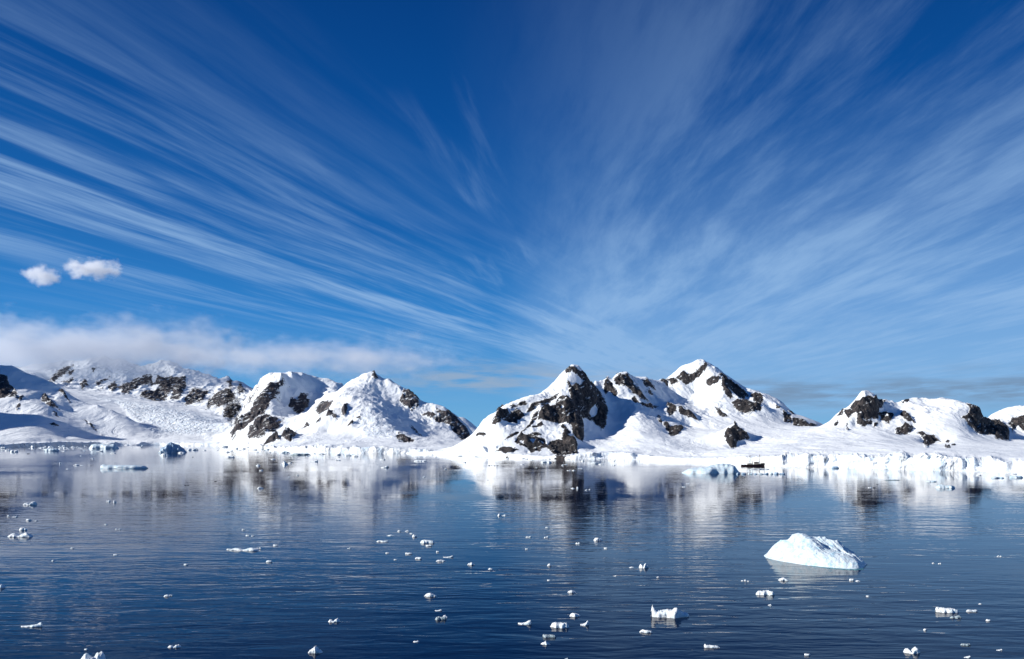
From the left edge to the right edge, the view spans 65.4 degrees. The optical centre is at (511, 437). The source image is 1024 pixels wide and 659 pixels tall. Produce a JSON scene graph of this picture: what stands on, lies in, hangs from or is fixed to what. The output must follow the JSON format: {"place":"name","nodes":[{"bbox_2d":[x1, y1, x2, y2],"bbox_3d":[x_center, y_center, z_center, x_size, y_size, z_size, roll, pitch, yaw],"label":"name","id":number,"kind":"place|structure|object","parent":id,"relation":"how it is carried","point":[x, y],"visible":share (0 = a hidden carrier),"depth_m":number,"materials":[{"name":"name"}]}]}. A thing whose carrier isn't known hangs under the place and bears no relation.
{"place":"outdoors","nodes":[
{"label":"outdoors","id":0,"kind":"place"},
{"bbox_2d":[0,356,472,453],"bbox_3d":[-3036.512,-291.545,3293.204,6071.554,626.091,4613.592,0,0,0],"label":"mountain range","id":1,"kind":"structure","parent":0,"point":[103,400],"depth_m":2175.71,"materials":[{"name":"white snow"}]},
{"bbox_2d":[459,417,477,432],"bbox_3d":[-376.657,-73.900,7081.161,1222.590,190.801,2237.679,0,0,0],"label":"hill","id":2,"kind":"structure","parent":0,"point":[472,427],"depth_m":6486.22,"materials":[{"name":"white snow"}]},
{"bbox_2d":[0,445,1023,658],"bbox_3d":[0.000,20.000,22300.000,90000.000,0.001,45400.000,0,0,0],"label":"water","id":3,"kind":"structure","parent":0,"point":[700,545],"depth_m":131.70,"materials":[{"name":"blue liquid"}]},
{"bbox_2d":[7,532,33,536],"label":"ice chunk","id":4,"kind":"object","parent":3,"relation":"on","point":[25,534],"visible":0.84,"depth_m":160.13,"materials":[{"name":"white ice"}]},
{"bbox_2d":[23,501,36,504],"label":"ice chunk","id":5,"kind":"object","parent":3,"relation":"on","point":[32,503],"visible":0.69,"depth_m":235.99,"materials":[{"name":"white ice"}]},
{"bbox_2d":[21,623,41,626],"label":"ice chunk","id":6,"kind":"object","parent":3,"relation":"on","point":[38,625],"visible":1,"depth_m":84.14,"materials":[{"name":"white ice"}]},
{"bbox_2d":[43,448,58,450],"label":"ice floe","id":7,"kind":"object","parent":3,"relation":"on","point":[51,449],"visible":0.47,"depth_m":1172.69,"materials":[{"name":"white ice"}]},
{"bbox_2d":[81,651,104,658],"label":"ice chunk","id":8,"kind":"object","parent":3,"relation":"on","point":[100,655],"visible":1,"depth_m":70.95,"materials":[{"name":"white ice"}]},
{"bbox_2d":[89,443,118,448],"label":"iceberg","id":9,"kind":"object","parent":3,"relation":"on","point":[104,446],"visible":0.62,"depth_m":1426.32,"materials":[{"name":"white ice"}]},
{"bbox_2d":[100,464,147,468],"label":"iceberg","id":10,"kind":"object","parent":3,"relation":"on","point":[104,466],"visible":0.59,"depth_m":510.88,"materials":[{"name":"white ice"}]},
{"bbox_2d":[160,442,186,452],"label":"iceberg","id":11,"kind":"object","parent":3,"relation":"on","point":[170,447],"visible":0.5,"depth_m":1051.86,"materials":[{"name":"blue ice"}]},
{"bbox_2d":[167,644,181,647],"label":"ice chunk","id":12,"kind":"object","parent":3,"relation":"on","point":[175,646],"visible":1,"depth_m":75.84,"materials":[{"name":"white ice"}]},
{"bbox_2d":[230,548,259,550],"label":"ice chunk","id":13,"kind":"object","parent":3,"relation":"on","point":[247,549],"visible":0.94,"depth_m":140.80,"materials":[{"name":"white ice"}]},
{"bbox_2d":[308,646,322,653],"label":"ice chunk","id":14,"kind":"object","parent":3,"relation":"on","point":[315,650],"visible":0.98,"depth_m":73.86,"materials":[{"name":"white ice"}]},
{"bbox_2d":[420,540,434,542],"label":"ice floe","id":15,"kind":"object","parent":3,"relation":"on","point":[426,541],"visible":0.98,"depth_m":150.90,"materials":[{"name":"white ice"}]},
{"bbox_2d":[425,593,436,596],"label":"ice chunk","id":16,"kind":"object","parent":3,"relation":"on","point":[430,595],"visible":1,"depth_m":100.10,"materials":[{"name":"white ice"}]},
{"bbox_2d":[435,616,446,619],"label":"ice floe","id":17,"kind":"object","parent":3,"relation":"on","point":[441,618],"visible":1,"depth_m":87.39,"materials":[{"name":"white ice"}]},
{"bbox_2d":[518,620,531,624],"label":"ice chunk","id":18,"kind":"object","parent":3,"relation":"on","point":[528,622],"visible":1,"depth_m":85.18,"materials":[{"name":"white ice"}]},
{"bbox_2d":[543,634,555,637],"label":"ice chunk","id":19,"kind":"object","parent":3,"relation":"on","point":[548,636],"visible":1,"depth_m":79.72,"materials":[{"name":"white ice"}]},
{"bbox_2d":[550,622,568,627],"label":"ice floe","id":20,"kind":"object","parent":3,"relation":"on","point":[559,625],"visible":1,"depth_m":83.75,"materials":[{"name":"white ice"}]},
{"bbox_2d":[570,613,579,616],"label":"ice chunk","id":21,"kind":"object","parent":3,"relation":"on","point":[574,615],"visible":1,"depth_m":88.99,"materials":[{"name":"white ice"}]},
{"bbox_2d":[639,563,648,567],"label":"ice chunk","id":22,"kind":"object","parent":3,"relation":"on","point":[644,566],"visible":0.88,"depth_m":122.28,"materials":[{"name":"white ice"}]},
{"bbox_2d":[640,630,652,632],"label":"ice floe","id":23,"kind":"object","parent":3,"relation":"on","point":[645,631],"visible":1,"depth_m":81.67,"materials":[{"name":"white ice"}]},
{"bbox_2d":[651,605,688,618],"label":"ice chunk","id":24,"kind":"object","parent":3,"relation":"on","point":[674,613],"visible":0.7,"depth_m":88.61,"materials":[{"name":"white ice"}]},
{"bbox_2d":[682,463,739,473],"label":"iceberg","id":25,"kind":"object","parent":3,"relation":"on","point":[723,468],"visible":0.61,"depth_m":443.08,"materials":[{"name":"white ice"}]},
{"bbox_2d":[704,644,719,647],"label":"ice chunk","id":26,"kind":"object","parent":3,"relation":"on","point":[710,646],"visible":1,"depth_m":75.78,"materials":[{"name":"white ice"}]},
{"bbox_2d":[741,455,764,465],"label":"ship","id":27,"kind":"object","parent":3,"relation":"on","point":[757,463],"visible":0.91,"depth_m":555.74,"materials":[{"name":"paint"}]},
{"bbox_2d":[756,590,774,594],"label":"ice floe","id":28,"kind":"object","parent":3,"relation":"on","point":[765,592],"visible":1,"depth_m":101.23,"materials":[{"name":"white ice"}]},
{"bbox_2d":[764,533,867,569],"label":"iceberg","id":29,"kind":"object","parent":3,"relation":"on","point":[806,549],"visible":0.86,"depth_m":127.63,"materials":[{"name":"white ice"}]},
{"bbox_2d":[903,647,919,653],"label":"ice chunk","id":30,"kind":"object","parent":3,"relation":"on","point":[914,650],"visible":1,"depth_m":73.89,"materials":[{"name":"white ice"}]},
{"bbox_2d":[935,484,954,487],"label":"ice floe","id":31,"kind":"object","parent":3,"relation":"on","point":[943,486],"visible":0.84,"depth_m":314.06,"materials":[{"name":"white ice"}]},
{"bbox_2d":[935,607,958,612],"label":"ice chunk","id":32,"kind":"object","parent":3,"relation":"on","point":[944,610],"visible":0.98,"depth_m":91.01,"materials":[{"name":"white ice"}]},
{"bbox_2d":[0,0,1023,426],"label":"sky","id":33,"kind":"structure","parent":0,"point":[465,205],"materials":[{"name":"blue"}]},
{"bbox_2d":[406,359,1023,472],"bbox_3d":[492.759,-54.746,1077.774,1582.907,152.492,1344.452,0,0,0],"label":"mountain","id":34,"kind":"structure","parent":0,"point":[701,410],"depth_m":904.39,"materials":[{"name":"white snow"}]}
]}

